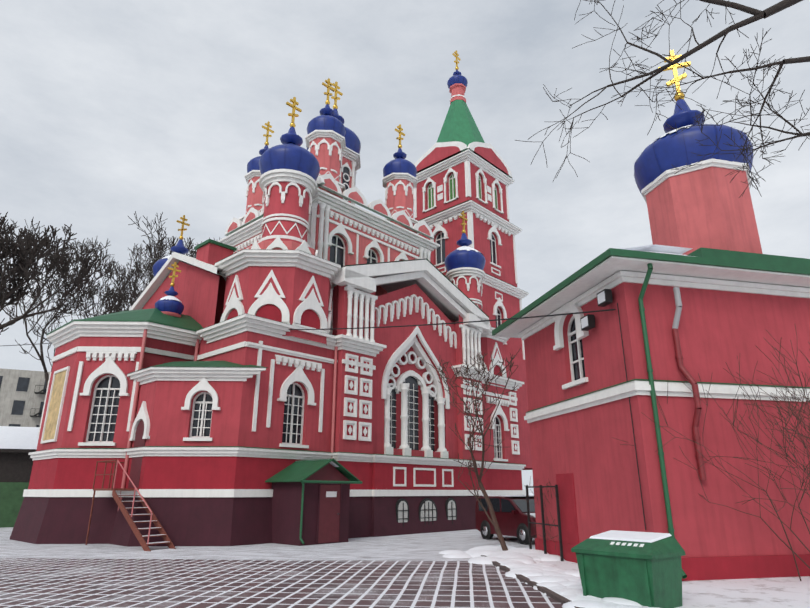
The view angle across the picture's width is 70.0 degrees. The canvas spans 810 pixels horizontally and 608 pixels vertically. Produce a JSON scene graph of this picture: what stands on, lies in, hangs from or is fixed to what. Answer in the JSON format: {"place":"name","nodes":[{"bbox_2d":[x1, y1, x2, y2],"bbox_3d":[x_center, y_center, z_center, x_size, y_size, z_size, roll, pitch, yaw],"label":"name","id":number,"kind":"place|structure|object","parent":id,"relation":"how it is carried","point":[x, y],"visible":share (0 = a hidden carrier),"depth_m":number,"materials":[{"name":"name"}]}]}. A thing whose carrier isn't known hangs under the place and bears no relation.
{"place":"outdoors","nodes":[
{"label":"outdoors","id":0,"kind":"place"},
{"bbox_2d":[0,0,809,492],"label":"sky","id":1,"kind":"structure","parent":0,"point":[111,110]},
{"bbox_2d":[439,545,658,607],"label":"snow bank","id":2,"kind":"structure","parent":0,"point":[528,566],"depth_m":12.94,"materials":[{"name":"white snow"}]},
{"bbox_2d":[522,476,563,560],"bbox_3d":[4.088,6.298,17.252,0.372,2.290,2.662,3,-18,-10],"label":"metal gate","id":3,"kind":"object","parent":2,"relation":"on","point":[543,524],"visible":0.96,"depth_m":16.98,"materials":[{"name":"black metal"}]},
{"bbox_2d":[529,493,809,607],"bbox_3d":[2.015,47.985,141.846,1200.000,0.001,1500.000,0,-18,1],"label":"ground","id":4,"kind":"structure","parent":0,"point":[784,592],"depth_m":10.91,"materials":[{"name":"white snow"}]},
{"bbox_2d":[0,368,49,527],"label":"background buildings","id":5,"kind":"structure","parent":4,"relation":"on","point":[22,395],"depth_m":44.62,"materials":[{"name":"concrete"}]},
{"bbox_2d":[0,212,107,334],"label":"tree","id":6,"kind":"object","parent":4,"relation":"on","point":[28,254],"visible":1,"depth_m":37.94,"materials":[{"name":"black plant"}]},
{"bbox_2d":[3,217,168,388],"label":"tree","id":7,"kind":"object","parent":4,"relation":"on","point":[113,294],"visible":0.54,"depth_m":55.02,"materials":[{"name":"black plant"}]},
{"bbox_2d":[49,211,219,322],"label":"tree","id":8,"kind":"object","parent":4,"relation":"on","point":[162,245],"visible":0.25,"depth_m":60.55,"materials":[{"name":"black plant"}]},
{"bbox_2d":[0,527,534,560],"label":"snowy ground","id":9,"kind":"structure","parent":4,"relation":"on","point":[421,547],"depth_m":18.97,"materials":[{"name":"white snow"}]},
{"bbox_2d":[85,460,175,550],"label":"metal stairs","id":10,"kind":"structure","parent":9,"relation":"on","point":[137,533],"depth_m":19.75,"materials":[{"name":"orange metal"}]},
{"bbox_2d":[426,348,520,550],"bbox_3d":[2.287,4.576,18.097,3.206,6.148,3.400,0,-18,1],"label":"small tree","id":11,"kind":"object","parent":9,"relation":"on","point":[493,521],"visible":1,"depth_m":18.06,"materials":[{"name":"brown plant"}]},
{"bbox_2d":[475,495,536,544],"bbox_3d":[4.522,8.340,22.494,2.130,1.694,4.100,8,-20,-23],"label":"car","id":12,"kind":"object","parent":9,"relation":"on","point":[510,511],"visible":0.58,"depth_m":21.99,"materials":[{"name":"red metal"}]},
{"bbox_2d":[10,50,531,546],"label":"church","id":13,"kind":"structure","parent":4,"relation":"on","point":[208,390],"depth_m":26.00,"materials":[{"name":"red brick"}]},
{"bbox_2d":[3,309,615,345],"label":"cables","id":14,"kind":"object","parent":13,"relation":"attached to","point":[430,324],"visible":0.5,"depth_m":17.88,"materials":[{"name":"black plastic"}]},
{"bbox_2d":[265,459,362,545],"bbox_3d":[-3.535,7.482,22.045,2.470,3.000,2.890,-16,-24,40],"label":"entrance porch","id":15,"kind":"object","parent":13,"relation":"attached to","point":[310,501],"visible":0.94,"depth_m":21.34,"materials":[{"name":"red metal"}]},
{"bbox_2d":[0,558,562,607],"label":"paving grid","id":16,"kind":"object","parent":4,"relation":"on","point":[101,583],"depth_m":11.82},
{"bbox_2d":[571,530,685,607],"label":"grit bin","id":17,"kind":"object","parent":4,"relation":"on","point":[643,568],"visible":0.96,"depth_m":9.65,"materials":[{"name":"green plastic"}]},
{"bbox_2d":[492,50,809,580],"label":"building","id":18,"kind":"structure","parent":4,"relation":"on","point":[704,287],"depth_m":14.51,"materials":[{"name":"red"}]},
{"bbox_2d":[515,0,809,197],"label":"overhanging tree","id":19,"kind":"object","parent":4,"relation":"on","point":[771,10],"visible":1,"depth_m":15.13,"materials":[{"name":"brown plant"}]},
{"bbox_2d":[614,326,809,580],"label":"shrub","id":20,"kind":"object","parent":4,"relation":"on","point":[791,429],"visible":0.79,"depth_m":12.49,"materials":[{"name":"brown plant"}]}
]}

